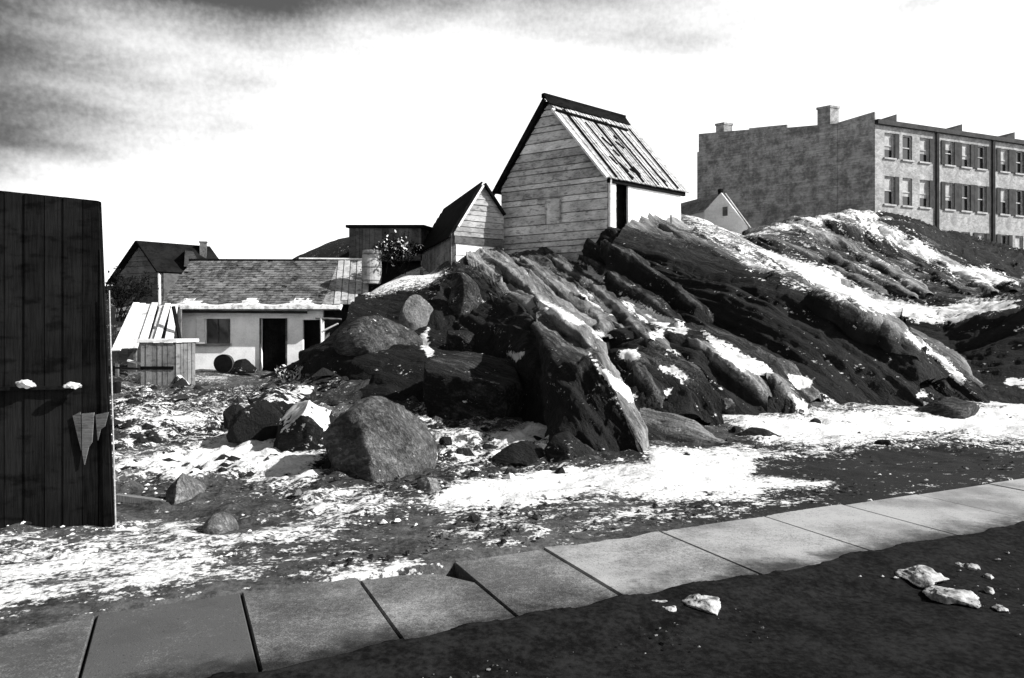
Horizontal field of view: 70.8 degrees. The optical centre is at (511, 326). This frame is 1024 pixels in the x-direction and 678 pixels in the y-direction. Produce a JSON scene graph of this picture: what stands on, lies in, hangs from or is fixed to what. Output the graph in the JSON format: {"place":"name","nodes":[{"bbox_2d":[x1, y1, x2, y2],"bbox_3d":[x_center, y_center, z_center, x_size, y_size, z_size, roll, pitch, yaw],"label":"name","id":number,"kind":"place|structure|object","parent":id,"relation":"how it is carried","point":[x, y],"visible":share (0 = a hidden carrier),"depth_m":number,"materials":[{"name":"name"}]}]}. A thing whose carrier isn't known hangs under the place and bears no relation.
{"place":"outdoors","nodes":[
{"label":"outdoors","id":0,"kind":"place"},
{"bbox_2d":[0,214,1023,636],"bbox_3d":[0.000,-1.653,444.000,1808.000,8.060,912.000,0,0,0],"label":"ground","id":1,"kind":"structure","parent":0,"point":[312,524],"depth_m":7.61,"materials":[{"name":"white snow"}]},
{"bbox_2d":[0,191,120,528],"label":"board fence","id":2,"kind":"object","parent":1,"relation":"on","point":[57,463],"visible":0.98,"depth_m":6.35,"materials":[{"name":"black wood"}]},
{"bbox_2d":[115,367,139,369],"bbox_3d":[-11.725,1.286,22.000,0.719,0.092,0.120,0,0,0],"label":"plank","id":3,"kind":"object","parent":1,"relation":"on","point":[131,368],"visible":0.86,"depth_m":21.94,"materials":[{"name":"grey wood"}]},
{"bbox_2d":[105,266,158,320],"bbox_3d":[-14.842,-1.214,27.497,2.050,2.069,3.244,0,0,-37],"label":"bush","id":4,"kind":"object","parent":1,"relation":"on","point":[120,290],"visible":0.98,"depth_m":27.29,"materials":[{"name":"black plant"}]},
{"bbox_2d":[125,398,139,403],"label":"stone","id":5,"kind":"object","parent":1,"relation":"on","point":[133,401],"visible":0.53,"depth_m":16.32,"materials":[{"name":"grey stone"}]},
{"bbox_2d":[127,359,140,364],"bbox_3d":[-10.990,1.049,21.000,0.417,0.157,0.100,0,0,0],"label":"plank","id":6,"kind":"object","parent":1,"relation":"on","point":[135,362],"visible":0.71,"depth_m":20.95,"materials":[{"name":"white wood"}]},
{"bbox_2d":[116,493,166,502],"bbox_3d":[-3.769,1.767,7.325,0.544,0.113,0.070,0,0,5],"label":"plank","id":7,"kind":"object","parent":1,"relation":"on","point":[128,498],"visible":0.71,"depth_m":7.30,"materials":[{"name":"grey wood"}]},
{"bbox_2d":[112,302,181,376],"bbox_3d":[-12.612,0.469,25.156,2.836,2.663,2.389,0,0,0],"label":"lean to","id":8,"kind":"object","parent":1,"relation":"on","point":[152,320],"visible":0.67,"depth_m":25.24,"materials":[{"name":"white wood"}]},
{"bbox_2d":[147,436,161,442],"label":"stone","id":9,"kind":"object","parent":1,"relation":"on","point":[154,439],"visible":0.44,"depth_m":11.29,"materials":[{"name":"grey stone"}]},
{"bbox_2d":[106,240,218,359],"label":"gabled house","id":10,"kind":"structure","parent":1,"relation":"on","point":[165,264],"depth_m":31.55,"materials":[{"name":"black wood"}]},
{"bbox_2d":[137,339,198,384],"bbox_3d":[-9.711,1.081,20.396,1.329,1.444,0.950,0,0,0],"label":"wooden bin","id":11,"kind":"object","parent":1,"relation":"on","point":[164,363],"visible":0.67,"depth_m":19.97,"materials":[{"name":"grey wood"}]},
{"bbox_2d":[166,473,205,504],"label":"boulder","id":12,"kind":"object","parent":1,"relation":"on","point":[183,487],"visible":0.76,"depth_m":7.31,"materials":[{"name":"grey stone"}]},
{"bbox_2d":[202,512,238,534],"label":"boulder","id":13,"kind":"object","parent":1,"relation":"on","point":[219,523],"visible":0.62,"depth_m":6.10,"materials":[{"name":"grey stone"}]},
{"bbox_2d":[214,354,233,372],"bbox_3d":[-10.431,1.356,26.148,0.692,0.692,0.364,0,0,0],"label":"wash tub","id":14,"kind":"object","parent":1,"relation":"on","point":[223,363],"visible":0.99,"depth_m":26.00,"materials":[{"name":"black metal"}]},
{"bbox_2d":[223,404,242,428],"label":"boulder","id":15,"kind":"object","parent":1,"relation":"on","point":[230,412],"visible":0.4,"depth_m":11.83,"materials":[{"name":"grey stone"}]},
{"bbox_2d":[230,359,256,372],"bbox_3d":[-9.768,1.440,26.148,1.017,0.519,0.506,0,0,0],"label":"sack","id":16,"kind":"object","parent":1,"relation":"on","point":[243,366],"visible":1,"depth_m":26.02,"materials":[{"name":"grey fabric"}]},
{"bbox_2d":[226,400,282,443],"bbox_3d":[-4.048,1.469,11.197,0.794,0.659,0.842,0,0,-42],"label":"boulder","id":17,"kind":"object","parent":1,"relation":"on","point":[259,421],"visible":0.84,"depth_m":10.94,"materials":[{"name":"grey stone"}]},
{"bbox_2d":[160,258,371,370],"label":"cottage","id":18,"kind":"structure","parent":1,"relation":"on","point":[252,311],"depth_m":27.26,"materials":[{"name":"white wood"}]},
{"bbox_2d":[195,319,230,345],"bbox_3d":[-11.167,0.227,26.990,1.309,1.014,0.220,0,0,0],"label":"window","id":19,"kind":"structure","parent":18,"relation":"in","point":[218,330],"depth_m":27.09,"materials":[{"name":"grey glass"}]},
{"bbox_2d":[264,318,285,370],"bbox_3d":[-8.933,0.675,27.274,0.911,2.050,0.049,0,0,0],"label":"door","id":20,"kind":"structure","parent":18,"relation":"in","point":[274,328],"depth_m":27.26,"materials":[{"name":"black wood"}]},
{"bbox_2d":[306,320,319,348],"bbox_3d":[-7.474,0.730,27.471,0.712,1.940,0.042,0,0,-1],"label":"door","id":21,"kind":"structure","parent":18,"relation":"in","point":[312,326],"depth_m":27.45,"materials":[{"name":"black wood"}]},
{"bbox_2d":[247,387,305,415],"bbox_3d":[-4.295,1.342,12.950,1.059,0.495,1.225,0,0,0],"label":"boulder","id":22,"kind":"object","parent":1,"relation":"on","point":[282,401],"visible":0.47,"depth_m":12.66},
{"bbox_2d":[275,362,305,382],"bbox_3d":[-5.787,1.233,18.958,1.007,0.588,0.757,0,0,-25],"label":"bush","id":23,"kind":"object","parent":1,"relation":"on","point":[288,373],"visible":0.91,"depth_m":18.83,"materials":[{"name":"grey plant"}]},
{"bbox_2d":[288,385,316,401],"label":"boulder","id":24,"kind":"object","parent":1,"relation":"on","point":[308,392],"visible":0.45,"depth_m":14.58,"materials":[{"name":"white stone"}]},
{"bbox_2d":[273,400,333,452],"bbox_3d":[-3.079,1.478,10.615,0.844,0.805,1.198,0,0,-11],"label":"boulder","id":25,"kind":"object","parent":1,"relation":"on","point":[304,425],"visible":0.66,"depth_m":10.17,"materials":[{"name":"grey stone"}]},
{"bbox_2d":[315,317,341,342],"bbox_3d":[-6.697,0.350,26.300,0.938,1.364,0.089,0,0,0],"label":"stick frame","id":26,"kind":"object","parent":1,"relation":"on","point":[321,330],"visible":0.89,"depth_m":26.27,"materials":[{"name":"white wood"}]},
{"bbox_2d":[110,368,564,478],"bbox_3d":[-4.681,1.301,14.270,11.704,1.259,11.660,0,0,0],"label":"rubble","id":27,"kind":"object","parent":1,"relation":"on","point":[181,382],"visible":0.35,"depth_m":12.06,"materials":[{"name":"grey stone"}]},
{"bbox_2d":[323,396,437,483],"bbox_3d":[-1.532,1.387,8.701,1.374,1.091,1.357,0,0,35],"label":"boulder","id":28,"kind":"object","parent":1,"relation":"on","point":[378,439],"visible":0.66,"depth_m":8.18,"materials":[{"name":"grey stone"}]},
{"bbox_2d":[346,225,431,263],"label":"flat roofed shed","id":29,"kind":"structure","parent":1,"relation":"on","point":[364,237],"depth_m":32.50,"materials":[{"name":"black wood"}]},
{"bbox_2d":[372,230,425,274],"bbox_3d":[-4.231,-2.822,27.563,2.230,1.692,1.830,0,0,-23],"label":"bush","id":30,"kind":"object","parent":1,"relation":"on","point":[416,248],"visible":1,"depth_m":27.54,"materials":[{"name":"black plant"}]},
{"bbox_2d":[417,477,451,493],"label":"boulder","id":31,"kind":"object","parent":1,"relation":"on","point":[430,485],"visible":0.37,"depth_m":7.39,"materials":[{"name":"grey stone"}]},
{"bbox_2d":[439,436,451,445],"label":"stone","id":32,"kind":"object","parent":1,"relation":"on","point":[445,440],"visible":0.98,"depth_m":10.78,"materials":[{"name":"grey stone"}]},
{"bbox_2d":[450,423,458,427],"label":"stone","id":33,"kind":"object","parent":1,"relation":"on","point":[454,425],"visible":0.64,"depth_m":12.30,"materials":[{"name":"black stone"}]},
{"bbox_2d":[456,448,474,455],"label":"stone","id":34,"kind":"object","parent":1,"relation":"on","point":[468,451],"visible":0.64,"depth_m":9.85,"materials":[{"name":"grey stone"}]},
{"bbox_2d":[423,351,524,419],"bbox_3d":[-0.654,1.222,14.316,2.223,1.382,1.842,0,0,22],"label":"boulder","id":35,"kind":"object","parent":1,"relation":"on","point":[465,384],"visible":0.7,"depth_m":13.61,"materials":[{"name":"grey stone"}]},
{"bbox_2d":[480,427,488,431],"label":"stone","id":36,"kind":"object","parent":1,"relation":"on","point":[484,429],"visible":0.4,"depth_m":12.04,"materials":[{"name":"black stone"}]},
{"bbox_2d":[0,380,1023,569],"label":"snow crumbs","id":37,"kind":"object","parent":1,"relation":"on","point":[382,521],"visible":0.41,"depth_m":6.44,"materials":[{"name":"white snow"}]},
{"bbox_2d":[489,440,543,467],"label":"boulder","id":38,"kind":"object","parent":1,"relation":"on","point":[519,454],"visible":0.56,"depth_m":9.32,"materials":[{"name":"grey stone"}]},
{"bbox_2d":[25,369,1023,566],"bbox_3d":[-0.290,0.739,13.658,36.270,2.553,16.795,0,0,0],"label":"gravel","id":39,"kind":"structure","parent":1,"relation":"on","point":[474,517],"depth_m":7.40,"materials":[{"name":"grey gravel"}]},
{"bbox_2d":[544,431,594,462],"bbox_3d":[0.709,1.609,9.328,0.594,0.501,0.548,0,0,-37],"label":"boulder","id":40,"kind":"object","parent":1,"relation":"on","point":[561,446],"visible":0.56,"depth_m":9.21,"materials":[{"name":"grey stone"}]},
{"bbox_2d":[298,209,1023,453],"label":"rock hill","id":41,"kind":"structure","parent":1,"relation":"on","point":[792,314],"depth_m":17.85,"materials":[{"name":"grey stone"}]},
{"bbox_2d":[361,250,381,283],"bbox_3d":[-5.353,-2.254,27.500,0.772,1.270,0.772,0,0,0],"label":"water butt","id":42,"kind":"object","parent":41,"relation":"on","point":[371,267],"visible":1,"depth_m":27.19,"materials":[{"name":"grey metal"}]},
{"bbox_2d":[333,315,422,355],"bbox_3d":[-3.468,0.247,18.317,2.149,1.050,1.782,0,0,-36],"label":"boulder","id":43,"kind":"object","parent":41,"relation":"on","point":[366,334],"visible":0.71,"depth_m":17.60,"materials":[{"name":"grey stone"}]},
{"bbox_2d":[399,294,432,330],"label":"boulder","id":44,"kind":"object","parent":41,"relation":"on","point":[415,312],"visible":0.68,"depth_m":19.28,"materials":[{"name":"grey stone"}]},
{"bbox_2d":[446,330,475,351],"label":"boulder","id":45,"kind":"object","parent":41,"relation":"on","point":[460,340],"visible":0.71,"depth_m":17.55,"materials":[{"name":"grey stone"}]},
{"bbox_2d":[421,182,505,272],"bbox_3d":[-2.259,-3.593,29.927,2.414,3.785,7.273,0,0,-18],"label":"plank hut","id":46,"kind":"object","parent":41,"relation":"on","point":[472,220],"visible":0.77,"depth_m":27.30,"materials":[{"name":"black wood"}]},
{"bbox_2d":[448,272,481,315],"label":"boulder","id":47,"kind":"object","parent":41,"relation":"on","point":[465,297],"visible":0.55,"depth_m":19.59,"materials":[{"name":"grey stone"}]},
{"bbox_2d":[492,93,688,261],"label":"hill shed","id":48,"kind":"structure","parent":41,"relation":"on","point":[575,175],"depth_m":27.25,"materials":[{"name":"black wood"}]},
{"bbox_2d":[615,184,622,229],"bbox_3d":[3.818,-3.700,26.699,0.870,3.200,0.040,0,0,-39],"label":"door","id":49,"kind":"structure","parent":48,"relation":"in","point":[619,188],"depth_m":26.82,"materials":[{"name":"black wood"}]},
{"bbox_2d":[607,328,636,347],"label":"boulder","id":50,"kind":"object","parent":41,"relation":"on","point":[621,335],"visible":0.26,"depth_m":15.36,"materials":[{"name":"grey stone"}]},
{"bbox_2d":[663,349,686,360],"bbox_3d":[3.095,0.730,14.486,0.766,0.550,0.939,0,0,-43],"label":"snow patch","id":51,"kind":"object","parent":41,"relation":"on","point":[677,353],"visible":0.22,"depth_m":14.47,"materials":[{"name":"white snow"}]},
{"bbox_2d":[680,189,750,234],"bbox_3d":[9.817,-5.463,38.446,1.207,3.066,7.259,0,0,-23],"label":"white gabled shack","id":52,"kind":"structure","parent":1,"relation":"on","point":[719,209],"depth_m":36.48,"materials":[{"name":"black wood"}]},
{"bbox_2d":[723,207,727,215],"bbox_3d":[10.711,-5.771,36.210,0.250,0.450,0.030,0,0,41],"label":"window","id":53,"kind":"structure","parent":52,"relation":"in","point":[725,209],"depth_m":36.18,"materials":[{"name":"black glass"}]},
{"bbox_2d":[731,426,743,432],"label":"stone","id":54,"kind":"object","parent":1,"relation":"on","point":[734,429],"visible":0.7,"depth_m":12.32,"materials":[{"name":"grey stone"}]},
{"bbox_2d":[734,427,780,436],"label":"boulder","id":55,"kind":"object","parent":1,"relation":"on","point":[753,431],"visible":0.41,"depth_m":11.90,"materials":[{"name":"grey stone"}]},
{"bbox_2d":[810,418,820,423],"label":"stone","id":56,"kind":"object","parent":1,"relation":"on","point":[816,420],"visible":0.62,"depth_m":13.57,"materials":[{"name":"grey stone"}]},
{"bbox_2d":[697,105,938,228],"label":"brick terrace house","id":57,"kind":"structure","parent":1,"relation":"on","point":[769,175],"depth_m":55.33,"materials":[{"name":"grey brick"}]},
{"bbox_2d":[883,133,896,159],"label":"window","id":58,"kind":"structure","parent":57,"relation":"in","point":[888,138],"depth_m":53.72,"materials":[{"name":"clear glass"}]},
{"bbox_2d":[883,176,896,206],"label":"window","id":59,"kind":"structure","parent":57,"relation":"in","point":[888,181],"depth_m":53.75,"materials":[{"name":"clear glass"}]},
{"bbox_2d":[901,136,914,161],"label":"window","id":60,"kind":"structure","parent":57,"relation":"in","point":[906,139],"depth_m":54.48,"materials":[{"name":"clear glass"}]},
{"bbox_2d":[901,178,914,207],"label":"window","id":61,"kind":"structure","parent":57,"relation":"in","point":[906,182],"depth_m":54.45,"materials":[{"name":"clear glass"}]},
{"bbox_2d":[919,138,931,163],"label":"window","id":62,"kind":"structure","parent":57,"relation":"in","point":[923,142],"depth_m":55.13,"materials":[{"name":"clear glass"}]},
{"bbox_2d":[919,180,931,208],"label":"window","id":63,"kind":"structure","parent":57,"relation":"in","point":[923,183],"depth_m":55.13,"materials":[{"name":"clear glass"}]},
{"bbox_2d":[874,439,891,445],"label":"stone","id":64,"kind":"object","parent":1,"relation":"on","point":[884,442],"visible":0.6,"depth_m":10.87,"materials":[{"name":"black stone"}]},
{"bbox_2d":[917,397,979,416],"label":"boulder","id":65,"kind":"object","parent":1,"relation":"on","point":[949,406],"visible":0.98,"depth_m":14.99,"materials":[{"name":"grey stone"}]},
{"bbox_2d":[939,124,995,241],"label":"brick terrace house","id":66,"kind":"structure","parent":1,"relation":"on","point":[966,182],"depth_m":56.78,"materials":[{"name":"grey brick"}]},
{"bbox_2d":[944,142,955,166],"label":"window","id":67,"kind":"structure","parent":66,"relation":"in","point":[948,144],"depth_m":56.15,"materials":[{"name":"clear glass"}]},
{"bbox_2d":[944,183,955,211],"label":"window","id":68,"kind":"structure","parent":66,"relation":"in","point":[948,185],"depth_m":56.15,"materials":[{"name":"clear glass"}]},
{"bbox_2d":[960,144,972,168],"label":"window","id":69,"kind":"structure","parent":66,"relation":"in","point":[965,147],"depth_m":56.83,"materials":[{"name":"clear glass"}]},
{"bbox_2d":[960,184,972,212],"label":"window","id":70,"kind":"structure","parent":66,"relation":"in","point":[965,188],"depth_m":56.85,"materials":[{"name":"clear glass"}]},
{"bbox_2d":[976,146,987,170],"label":"window","id":71,"kind":"structure","parent":66,"relation":"in","point":[980,148],"depth_m":57.55,"materials":[{"name":"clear glass"}]},
{"bbox_2d":[976,186,987,213],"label":"window","id":72,"kind":"structure","parent":66,"relation":"in","point":[980,189],"depth_m":57.55,"materials":[{"name":"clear glass"}]},
{"bbox_2d":[995,132,1023,248],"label":"brick terrace house","id":73,"kind":"structure","parent":1,"relation":"on","point":[1009,189],"depth_m":58.56,"materials":[{"name":"grey brick"}]},
{"bbox_2d":[1001,235,1006,244],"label":"window","id":74,"kind":"structure","parent":73,"relation":"in","point":[1003,237],"depth_m":58.57,"materials":[{"name":"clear glass"}]},
{"bbox_2d":[999,149,1010,173],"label":"window","id":75,"kind":"structure","parent":73,"relation":"in","point":[1003,152],"depth_m":58.54,"materials":[{"name":"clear glass"}]},
{"bbox_2d":[999,189,1010,215],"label":"window","id":76,"kind":"structure","parent":73,"relation":"in","point":[1003,191],"depth_m":58.54,"materials":[{"name":"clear glass"}]},
{"bbox_2d":[1015,236,1021,247],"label":"window","id":77,"kind":"structure","parent":73,"relation":"in","point":[1018,239],"depth_m":59.23,"materials":[{"name":"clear glass"}]},
{"bbox_2d":[1014,151,1023,175],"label":"window","id":78,"kind":"structure","parent":73,"relation":"in","point":[1018,154],"depth_m":59.26,"materials":[{"name":"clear glass"}]},
{"bbox_2d":[1014,190,1023,217],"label":"window","id":79,"kind":"structure","parent":73,"relation":"in","point":[1018,193],"depth_m":59.26,"materials":[{"name":"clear glass"}]},
{"bbox_2d":[0,478,1023,677],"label":"pavement","id":80,"kind":"structure","parent":0,"point":[274,628],"depth_m":4.85,"materials":[{"name":"grey concrete"}]},
{"bbox_2d":[0,0,1023,285],"label":"sky","id":81,"kind":"structure","parent":0,"point":[248,129],"materials":[{"name":"white"}]},
{"bbox_2d":[207,521,1023,677],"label":"road","id":82,"kind":"structure","parent":0,"point":[839,617],"depth_m":4.28,"materials":[{"name":"black asphalt"}]},
{"bbox_2d":[651,600,676,611],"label":"snow clod","id":83,"kind":"object","parent":82,"relation":"on","point":[671,608],"visible":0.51,"depth_m":4.58,"materials":[{"name":"white snow"}]},
{"bbox_2d":[681,593,720,614],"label":"snow clod","id":84,"kind":"object","parent":82,"relation":"on","point":[708,604],"visible":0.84,"depth_m":4.62,"materials":[{"name":"white snow"}]},
{"bbox_2d":[422,570,1020,677],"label":"road grit","id":85,"kind":"object","parent":82,"relation":"on","point":[668,638],"visible":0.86,"depth_m":4.18,"materials":[{"name":"grey gravel"}]},
{"bbox_2d":[895,565,948,588],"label":"snow clod","id":86,"kind":"object","parent":82,"relation":"on","point":[922,576],"visible":1,"depth_m":5.17,"materials":[{"name":"white snow"}]},
{"bbox_2d":[859,551,1008,577],"bbox_3d":[3.884,1.803,5.555,2.953,0.025,0.928,0,0,-24],"label":"slush","id":87,"kind":"object","parent":82,"relation":"on","point":[898,577],"visible":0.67,"depth_m":5.22,"materials":[{"name":"white snow"}]},
{"bbox_2d":[922,585,980,607],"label":"snow clod","id":88,"kind":"object","parent":82,"relation":"on","point":[943,595],"visible":1,"depth_m":4.81,"materials":[{"name":"white snow"}]},
{"bbox_2d":[960,563,980,570],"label":"snow clod","id":89,"kind":"object","parent":82,"relation":"on","point":[972,566],"visible":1,"depth_m":5.42,"materials":[{"name":"white snow"}]},
{"bbox_2d":[983,573,993,578],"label":"snow clod","id":90,"kind":"object","parent":82,"relation":"on","point":[987,575],"visible":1,"depth_m":5.23,"materials":[{"name":"white snow"}]},
{"bbox_2d":[984,586,994,593],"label":"snow clod","id":91,"kind":"object","parent":82,"relation":"on","point":[988,589],"visible":1,"depth_m":4.95,"materials":[{"name":"white snow"}]},
{"bbox_2d":[992,604,1008,610],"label":"snow clod","id":92,"kind":"object","parent":82,"relation":"on","point":[997,607],"visible":1,"depth_m":4.65,"materials":[{"name":"white snow"}]}
]}

